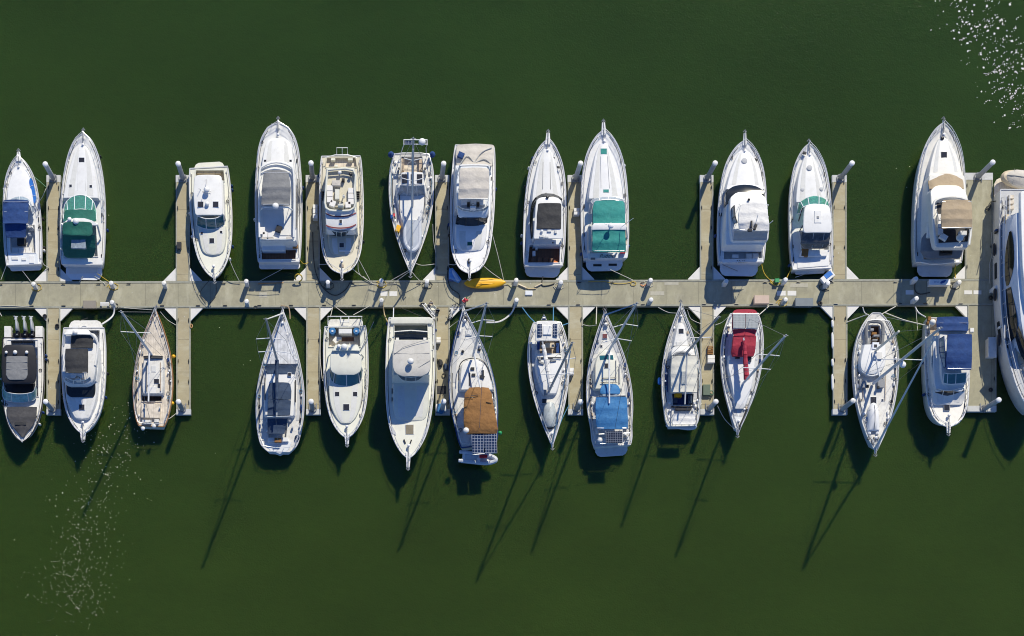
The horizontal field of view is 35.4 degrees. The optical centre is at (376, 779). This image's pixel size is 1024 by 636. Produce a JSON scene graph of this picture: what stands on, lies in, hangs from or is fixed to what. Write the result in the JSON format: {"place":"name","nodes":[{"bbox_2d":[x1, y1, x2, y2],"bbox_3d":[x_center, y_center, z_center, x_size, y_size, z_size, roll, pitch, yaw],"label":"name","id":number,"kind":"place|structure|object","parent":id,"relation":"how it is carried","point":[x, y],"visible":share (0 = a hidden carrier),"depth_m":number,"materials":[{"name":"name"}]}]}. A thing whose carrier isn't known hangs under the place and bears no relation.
{"place":"outdoors","nodes":[
{"label":"outdoors","id":0,"kind":"place"},
{"bbox_2d":[437,386,445,393],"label":"doormat","id":1,"kind":"object","parent":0,"point":[441,389],"visible":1,"depth_m":149.47,"materials":[{"name":"black fabric"}]},
{"bbox_2d":[0,0,1023,635],"bbox_3d":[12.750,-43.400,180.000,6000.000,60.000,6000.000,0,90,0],"label":"water","id":2,"kind":"structure","parent":0,"point":[796,508],"depth_m":150.00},
{"bbox_2d":[0,316,47,442],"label":"console boat","id":3,"kind":"object","parent":2,"relation":"on","point":[24,359],"visible":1,"depth_m":148.19,"materials":[{"name":"white plastic"}]},
{"bbox_2d":[2,148,45,270],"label":"cabin cruiser","id":4,"kind":"object","parent":2,"relation":"on","point":[24,248],"visible":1,"depth_m":148.45,"materials":[{"name":"white plastic"}]},
{"bbox_2d":[29,178,35,203],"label":"paddle board","id":5,"kind":"object","parent":4,"relation":"on","point":[31,184],"visible":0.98,"depth_m":148.05,"materials":[{"name":"blue plastic"}]},
{"bbox_2d":[43,161,56,182],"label":"pile","id":6,"kind":"object","parent":2,"relation":"in","point":[49,171],"visible":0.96,"depth_m":147.74,"materials":[{"name":"grey concrete"}]},
{"bbox_2d":[43,399,56,412],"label":"pile","id":7,"kind":"object","parent":2,"relation":"in","point":[46,402],"visible":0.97,"depth_m":147.88,"materials":[{"name":"concrete"}]},
{"bbox_2d":[59,128,108,279],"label":"express cruiser","id":8,"kind":"object","parent":2,"relation":"on","point":[83,229],"visible":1,"depth_m":147.89,"materials":[{"name":"white plastic"}]},
{"bbox_2d":[71,239,85,248],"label":"clear window","id":9,"kind":"structure","parent":8,"relation":"in","point":[75,244],"depth_m":147.07,"materials":[{"name":"plastic"}]},
{"bbox_2d":[61,320,108,442],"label":"sedan cruiser","id":10,"kind":"object","parent":2,"relation":"on","point":[84,372],"visible":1,"depth_m":147.47,"materials":[{"name":"white plastic"}]},
{"bbox_2d":[66,384,95,396],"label":"front window","id":11,"kind":"structure","parent":10,"relation":"in","point":[71,391],"depth_m":147.36,"materials":[{"name":"black glass"}]},
{"bbox_2d":[119,305,173,430],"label":"sailing yacht","id":12,"kind":"object","parent":2,"relation":"on","point":[152,387],"visible":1,"depth_m":148.45,"materials":[{"name":"plastic"}]},
{"bbox_2d":[175,161,186,182],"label":"pile","id":13,"kind":"object","parent":2,"relation":"in","point":[180,170],"visible":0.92,"depth_m":147.73,"materials":[{"name":"concrete"}]},
{"bbox_2d":[176,399,185,412],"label":"pile","id":14,"kind":"object","parent":2,"relation":"in","point":[181,406],"visible":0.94,"depth_m":147.96,"materials":[{"name":"grey concrete"}]},
{"bbox_2d":[188,162,233,283],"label":"lobster boat","id":15,"kind":"object","parent":2,"relation":"on","point":[210,199],"visible":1,"depth_m":148.00,"materials":[{"name":"white plastic"}]},
{"bbox_2d":[253,116,303,268],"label":"flybridge yacht","id":16,"kind":"object","parent":2,"relation":"on","point":[279,188],"visible":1,"depth_m":147.33,"materials":[{"name":"white plastic"}]},
{"bbox_2d":[297,179,298,227],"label":"side window","id":17,"kind":"structure","parent":16,"relation":"in","point":[297,179],"depth_m":147.32,"materials":[{"name":"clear glass"}]},
{"bbox_2d":[255,306,304,455],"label":"sailing yacht","id":18,"kind":"object","parent":2,"relation":"on","point":[280,401],"visible":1,"depth_m":148.22,"materials":[{"name":"white plastic"}]},
{"bbox_2d":[308,160,316,182],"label":"pile","id":19,"kind":"object","parent":2,"relation":"in","point":[312,175],"visible":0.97,"depth_m":147.69,"materials":[{"name":"grey concrete"}]},
{"bbox_2d":[308,399,316,412],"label":"pile","id":20,"kind":"object","parent":2,"relation":"in","point":[311,405],"visible":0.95,"depth_m":148.01,"materials":[{"name":"grey concrete"}]},
{"bbox_2d":[318,147,364,280],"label":"trawler","id":21,"kind":"object","parent":2,"relation":"on","point":[341,207],"visible":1,"depth_m":147.75,"materials":[{"name":"white plastic"}]},
{"bbox_2d":[323,316,373,446],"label":"express cruiser","id":22,"kind":"object","parent":2,"relation":"on","point":[345,363],"visible":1,"depth_m":148.00,"materials":[{"name":"white plastic"}]},
{"bbox_2d":[385,317,436,469],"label":"sportfishing boat","id":23,"kind":"object","parent":2,"relation":"on","point":[410,381],"visible":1,"depth_m":147.89,"materials":[{"name":"white plastic"}]},
{"bbox_2d":[389,137,433,277],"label":"sailing yacht","id":24,"kind":"object","parent":2,"relation":"on","point":[411,187],"visible":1,"depth_m":148.19,"materials":[{"name":"white plastic"}]},
{"bbox_2d":[402,174,406,182],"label":"roof window","id":25,"kind":"structure","parent":24,"relation":"in","point":[403,175],"depth_m":146.89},
{"bbox_2d":[403,216,421,252],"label":"dinghy","id":26,"kind":"object","parent":24,"relation":"on","point":[416,233],"visible":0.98,"depth_m":147.61,"materials":[{"name":"grey plastic"}]},
{"bbox_2d":[417,174,421,182],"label":"roof window","id":27,"kind":"structure","parent":24,"relation":"in","point":[419,176],"depth_m":146.89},
{"bbox_2d":[438,161,445,182],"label":"pile","id":28,"kind":"object","parent":2,"relation":"in","point":[442,170],"visible":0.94,"depth_m":147.78,"materials":[{"name":"concrete"}]},
{"bbox_2d":[439,399,446,412],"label":"pile","id":29,"kind":"object","parent":2,"relation":"in","point":[443,404],"visible":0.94,"depth_m":147.16,"materials":[{"name":"plastic"}]},
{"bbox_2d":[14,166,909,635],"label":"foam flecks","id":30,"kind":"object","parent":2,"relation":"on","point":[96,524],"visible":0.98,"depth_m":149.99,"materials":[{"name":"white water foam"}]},
{"bbox_2d":[447,144,496,280],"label":"sedan cruiser","id":31,"kind":"object","parent":2,"relation":"on","point":[473,189],"visible":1,"depth_m":147.74,"materials":[{"name":"white plastic"}]},
{"bbox_2d":[448,302,497,457],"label":"sailing yacht","id":32,"kind":"object","parent":2,"relation":"on","point":[473,398],"visible":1,"depth_m":147.95,"materials":[{"name":"white plastic"}]},
{"bbox_2d":[458,450,497,464],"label":"dinghy","id":33,"kind":"object","parent":32,"relation":"hanging from","point":[468,457],"visible":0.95,"depth_m":148.66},
{"bbox_2d":[0,173,995,415],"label":"floating dock","id":34,"kind":"object","parent":2,"relation":"on","point":[61,295],"visible":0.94,"depth_m":149.50,"materials":[{"name":"concrete"}]},
{"bbox_2d":[31,282,41,290],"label":"power pedestal","id":35,"kind":"object","parent":34,"relation":"on","point":[34,285],"visible":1,"depth_m":148.78,"materials":[{"name":"white plastic"}]},
{"bbox_2d":[83,301,96,308],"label":"dock box","id":36,"kind":"object","parent":34,"relation":"on","point":[89,304],"visible":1,"depth_m":148.95,"materials":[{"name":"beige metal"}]},
{"bbox_2d":[100,302,108,306],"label":"box","id":37,"kind":"object","parent":34,"relation":"on","point":[104,304],"visible":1,"depth_m":149.03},
{"bbox_2d":[107,281,117,289],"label":"power pedestal","id":38,"kind":"object","parent":34,"relation":"on","point":[112,284],"visible":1,"depth_m":148.75,"materials":[{"name":"white plastic"}]},
{"bbox_2d":[109,300,119,309],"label":"power pedestal","id":39,"kind":"object","parent":34,"relation":"on","point":[112,303],"visible":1,"depth_m":148.60,"materials":[{"name":"white plastic"}]},
{"bbox_2d":[101,306,114,324],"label":"mooring line","id":40,"kind":"object","parent":39,"relation":"attached to","point":[107,320],"visible":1,"depth_m":149.00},
{"bbox_2d":[177,242,181,249],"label":"dock box","id":41,"kind":"object","parent":34,"relation":"on","point":[179,245],"visible":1,"depth_m":149.15,"materials":[{"name":"grey plastic"}]},
{"bbox_2d":[313,205,317,220],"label":"boarding steps","id":42,"kind":"structure","parent":34,"relation":"on","point":[315,212],"depth_m":148.94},
{"bbox_2d":[323,280,333,289],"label":"power pedestal","id":43,"kind":"object","parent":34,"relation":"on","point":[328,282],"visible":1,"depth_m":149.01,"materials":[{"name":"white plastic"}]},
{"bbox_2d":[312,232,349,295],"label":"mooring line","id":44,"kind":"object","parent":34,"relation":"on","point":[316,273],"visible":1,"depth_m":149.42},
{"bbox_2d":[377,278,386,287],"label":"power pedestal","id":45,"kind":"object","parent":34,"relation":"on","point":[380,281],"visible":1,"depth_m":148.87,"materials":[{"name":"white plastic"}]},
{"bbox_2d":[422,279,432,288],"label":"power pedestal","id":46,"kind":"object","parent":34,"relation":"on","point":[426,282],"visible":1,"depth_m":148.68,"materials":[{"name":"white plastic"}]},
{"bbox_2d":[435,403,446,413],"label":"gear pile","id":47,"kind":"object","parent":34,"relation":"on","point":[438,409],"visible":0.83,"depth_m":149.16,"materials":[{"name":"plastic"}]},
{"bbox_2d":[438,359,447,377],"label":"gear pile","id":48,"kind":"object","parent":34,"relation":"on","point":[440,361],"visible":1,"depth_m":149.22,"materials":[{"name":"black fabric"}]},
{"bbox_2d":[448,304,458,319],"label":"bicycle","id":49,"kind":"object","parent":34,"relation":"on","point":[450,311],"visible":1,"depth_m":149.01,"materials":[{"name":"grey metal"}]},
{"bbox_2d":[449,268,460,282],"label":"tarp","id":50,"kind":"object","parent":34,"relation":"on","point":[454,276],"visible":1,"depth_m":149.05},
{"bbox_2d":[464,278,505,288],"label":"kayak","id":51,"kind":"object","parent":34,"relation":"on","point":[482,283],"visible":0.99,"depth_m":149.13,"materials":[{"name":"yellow plastic"}]},
{"bbox_2d":[553,280,563,288],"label":"power pedestal","id":52,"kind":"object","parent":34,"relation":"on","point":[560,283],"visible":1,"depth_m":148.71,"materials":[{"name":"white plastic"}]},
{"bbox_2d":[573,208,579,216],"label":"boarding steps","id":53,"kind":"structure","parent":34,"relation":"on","point":[576,213],"depth_m":149.16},
{"bbox_2d":[642,278,652,287],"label":"power pedestal","id":54,"kind":"object","parent":34,"relation":"on","point":[649,281],"visible":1,"depth_m":148.70,"materials":[{"name":"white plastic"}]},
{"bbox_2d":[702,384,713,395],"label":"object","id":55,"kind":"object","parent":34,"relation":"on","point":[706,390],"visible":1,"depth_m":149.15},
{"bbox_2d":[707,346,712,354],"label":"crate","id":56,"kind":"object","parent":34,"relation":"on","point":[710,351],"visible":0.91,"depth_m":149.18,"materials":[{"name":"brown wood"}]},
{"bbox_2d":[707,355,714,363],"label":"boarding steps","id":57,"kind":"structure","parent":34,"relation":"on","point":[710,359],"depth_m":149.16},
{"bbox_2d":[722,279,728,286],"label":"power pedestal","id":58,"kind":"object","parent":34,"relation":"on","point":[725,282],"visible":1,"depth_m":148.38,"materials":[{"name":"white plastic"}]},
{"bbox_2d":[753,295,768,304],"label":"dock box","id":59,"kind":"object","parent":34,"relation":"on","point":[760,299],"visible":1,"depth_m":148.75,"materials":[{"name":"beige plastic"}]},
{"bbox_2d":[776,297,787,306],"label":"power pedestal","id":60,"kind":"object","parent":34,"relation":"on","point":[784,301],"visible":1,"depth_m":148.71,"materials":[{"name":"white plastic"}]},
{"bbox_2d":[780,277,787,285],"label":"power pedestal","id":61,"kind":"object","parent":34,"relation":"on","point":[783,282],"visible":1,"depth_m":148.56,"materials":[{"name":"white plastic"}]},
{"bbox_2d":[794,298,812,307],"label":"dock box","id":62,"kind":"object","parent":34,"relation":"on","point":[803,302],"visible":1,"depth_m":148.80,"materials":[{"name":"plastic"}]},
{"bbox_2d":[819,281,829,290],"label":"power pedestal","id":63,"kind":"object","parent":34,"relation":"on","point":[826,284],"visible":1,"depth_m":148.81,"materials":[{"name":"white plastic"}]},
{"bbox_2d":[820,270,834,283],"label":"dock box","id":64,"kind":"object","parent":34,"relation":"on","point":[829,275],"visible":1,"depth_m":148.93,"materials":[{"name":"white plastic"}]},
{"bbox_2d":[831,332,833,348],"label":"dock bumper","id":65,"kind":"object","parent":34,"relation":"attached to","point":[832,340],"visible":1,"depth_m":149.46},
{"bbox_2d":[831,374,833,390],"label":"dock bumper","id":66,"kind":"object","parent":34,"relation":"attached to","point":[832,381],"visible":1,"depth_m":149.45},
{"bbox_2d":[910,276,917,284],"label":"power pedestal","id":67,"kind":"object","parent":34,"relation":"on","point":[914,280],"visible":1,"depth_m":148.62,"materials":[{"name":"white plastic"}]},
{"bbox_2d":[910,296,918,303],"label":"power pedestal","id":68,"kind":"object","parent":34,"relation":"on","point":[914,300],"visible":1,"depth_m":148.59,"materials":[{"name":"white plastic"}]},
{"bbox_2d":[927,279,949,286],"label":"dock box","id":69,"kind":"object","parent":34,"relation":"on","point":[938,282],"visible":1,"depth_m":148.70,"materials":[{"name":"white plastic"}]},
{"bbox_2d":[950,280,961,289],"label":"power pedestal","id":70,"kind":"object","parent":34,"relation":"on","point":[956,284],"visible":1,"depth_m":148.89,"materials":[{"name":"white plastic"}]},
{"bbox_2d":[985,337,996,358],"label":"locker","id":71,"kind":"object","parent":34,"relation":"on","point":[990,347],"visible":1,"depth_m":148.55,"materials":[{"name":"white plastic"}]},
{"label":"power pedestal","id":72,"kind":"object","parent":34,"relation":"on","visible":0},
{"bbox_2d":[486,304,515,322],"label":"shore power cable","id":73,"kind":"object","parent":72,"relation":"attached to","point":[505,317],"visible":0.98,"depth_m":149.09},
{"bbox_2d":[520,129,566,277],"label":"express cruiser","id":74,"kind":"object","parent":2,"relation":"on","point":[543,235],"visible":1,"depth_m":148.16,"materials":[{"name":"white plastic"}]},
{"bbox_2d":[527,315,575,450],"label":"sailing yacht","id":75,"kind":"object","parent":2,"relation":"on","point":[548,355],"visible":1,"depth_m":148.03,"materials":[{"name":"white plastic"}]},
{"bbox_2d":[571,161,582,182],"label":"pile","id":76,"kind":"object","parent":2,"relation":"in","point":[578,170],"visible":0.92,"depth_m":147.80,"materials":[{"name":"grey concrete"}]},
{"bbox_2d":[573,399,582,412],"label":"pile","id":77,"kind":"object","parent":2,"relation":"in","point":[577,406],"visible":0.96,"depth_m":147.91,"materials":[{"name":"grey concrete"}]},
{"bbox_2d":[580,119,632,271],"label":"express cruiser","id":78,"kind":"object","parent":2,"relation":"on","point":[604,207],"visible":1,"depth_m":147.79,"materials":[{"name":"white plastic"}]},
{"bbox_2d":[586,302,638,456],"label":"sailing yacht","id":79,"kind":"object","parent":2,"relation":"on","point":[609,398],"visible":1,"depth_m":147.99,"materials":[{"name":"white plastic"}]},
{"bbox_2d":[600,355,612,359],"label":"deck window","id":80,"kind":"structure","parent":79,"relation":"in","point":[602,357],"depth_m":147.94,"materials":[{"name":"teal glass"}]},
{"bbox_2d":[661,300,719,428],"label":"sailing yacht","id":81,"kind":"object","parent":2,"relation":"on","point":[681,385],"visible":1,"depth_m":148.08,"materials":[{"name":"white plastic"}]},
{"bbox_2d":[666,424,696,429],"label":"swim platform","id":82,"kind":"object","parent":81,"relation":"hanging from","point":[689,428],"visible":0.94,"depth_m":148.94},
{"bbox_2d":[704,160,717,182],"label":"pile","id":83,"kind":"object","parent":2,"relation":"in","point":[707,176],"visible":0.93,"depth_m":147.79,"materials":[{"name":"grey concrete"}]},
{"bbox_2d":[705,399,718,412],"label":"pile","id":84,"kind":"object","parent":2,"relation":"in","point":[711,406],"visible":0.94,"depth_m":147.95,"materials":[{"name":"grey concrete"}]},
{"bbox_2d":[714,130,770,275],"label":"flybridge cruiser","id":85,"kind":"object","parent":2,"relation":"on","point":[742,235],"visible":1,"depth_m":147.54,"materials":[{"name":"white plastic"}]},
{"bbox_2d":[724,185,764,206],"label":"front window","id":86,"kind":"structure","parent":85,"relation":"in","point":[730,192],"depth_m":147.14,"materials":[{"name":"black glass"}]},
{"bbox_2d":[720,309,787,437],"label":"sailing yacht","id":87,"kind":"object","parent":2,"relation":"on","point":[742,349],"visible":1,"depth_m":147.93,"materials":[{"name":"white plastic"}]},
{"bbox_2d":[734,403,743,408],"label":"deck hatch","id":88,"kind":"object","parent":87,"relation":"in","point":[737,406],"depth_m":148.01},
{"bbox_2d":[788,139,833,274],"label":"hardtop cruiser","id":89,"kind":"object","parent":2,"relation":"on","point":[810,234],"visible":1,"depth_m":148.00,"materials":[{"name":"white plastic"}]},
{"bbox_2d":[836,160,854,182],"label":"pile","id":90,"kind":"object","parent":2,"relation":"in","point":[846,169],"visible":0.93,"depth_m":147.79,"materials":[{"name":"grey concrete"}]},
{"bbox_2d":[838,398,855,412],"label":"pile","id":91,"kind":"object","parent":2,"relation":"in","point":[847,404],"visible":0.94,"depth_m":147.67,"materials":[{"name":"plastic"}]},
{"bbox_2d":[852,312,941,456],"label":"ketch","id":92,"kind":"object","parent":2,"relation":"on","point":[876,361],"visible":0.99,"depth_m":148.17,"materials":[{"name":"white plastic"}]},
{"bbox_2d":[867,403,879,434],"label":"dinghy","id":93,"kind":"object","parent":92,"relation":"on","point":[873,422],"visible":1,"depth_m":147.70,"materials":[{"name":"grey plastic"}]},
{"bbox_2d":[885,312,924,325],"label":"mooring line","id":94,"kind":"object","parent":92,"relation":"attached to","point":[903,319],"visible":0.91,"depth_m":148.86,"materials":[{"name":"white fabric"}]},
{"bbox_2d":[911,116,971,276],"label":"flybridge yacht","id":95,"kind":"object","parent":2,"relation":"on","point":[941,223],"visible":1,"depth_m":147.28,"materials":[{"name":"white plastic"}]},
{"bbox_2d":[928,174,963,188],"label":"window cover","id":96,"kind":"structure","parent":95,"relation":"in","point":[946,179],"depth_m":146.75,"materials":[{"name":"beige fabric"}]},
{"bbox_2d":[939,250,952,255],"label":"clear window","id":97,"kind":"structure","parent":95,"relation":"in","point":[942,252],"depth_m":147.29,"materials":[{"name":"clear glass"}]},
{"bbox_2d":[921,317,973,435],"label":"trawler","id":98,"kind":"object","parent":2,"relation":"on","point":[946,366],"visible":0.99,"depth_m":146.99,"materials":[{"name":"white plastic"}]},
{"bbox_2d":[931,339,933,386],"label":"side window","id":99,"kind":"structure","parent":98,"relation":"in","point":[931,339],"depth_m":147.07,"materials":[{"name":"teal glass"}]},
{"bbox_2d":[930,0,1023,128],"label":"foam flecks","id":100,"kind":"object","parent":2,"relation":"on","point":[985,26],"visible":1,"depth_m":149.99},
{"bbox_2d":[974,160,994,181],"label":"pile","id":101,"kind":"object","parent":2,"relation":"in","point":[985,169],"visible":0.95,"depth_m":147.82,"materials":[{"name":"concrete"}]},
{"bbox_2d":[980,397,1001,412],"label":"pile","id":102,"kind":"object","parent":2,"relation":"in","point":[992,403],"visible":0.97,"depth_m":147.74,"materials":[{"name":"grey plastic"}]},
{"bbox_2d":[993,178,1023,414],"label":"motor yacht","id":103,"kind":"object","parent":2,"relation":"on","point":[1008,241],"visible":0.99,"depth_m":147.05,"materials":[{"name":"white plastic"}]},
{"bbox_2d":[993,288,996,300],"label":"fender","id":104,"kind":"object","parent":103,"relation":"hanging from","point":[994,294],"visible":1,"depth_m":148.10,"materials":[{"name":"black plastic"}]},
{"bbox_2d":[994,263,996,279],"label":"hull window","id":105,"kind":"structure","parent":103,"relation":"in","point":[995,265],"depth_m":148.30,"materials":[{"name":"black glass"}]},
{"bbox_2d":[997,333,1000,345],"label":"fender","id":106,"kind":"object","parent":103,"relation":"hanging from","point":[998,339],"visible":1,"depth_m":147.95,"materials":[{"name":"black plastic"}]},
{"bbox_2d":[1005,231,1013,285],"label":"saloon window","id":107,"kind":"structure","parent":103,"relation":"in","point":[1009,253],"depth_m":146.14,"materials":[{"name":"black glass"}]},
{"bbox_2d":[1006,287,1016,341],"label":"saloon window","id":108,"kind":"structure","parent":103,"relation":"in","point":[1011,311],"depth_m":146.39,"materials":[{"name":"black glass"}]},
{"bbox_2d":[1000,170,1023,188],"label":"dinghy","id":109,"kind":"object","parent":103,"relation":"on","point":[1013,178],"visible":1,"depth_m":147.99,"materials":[{"name":"beige plastic"}]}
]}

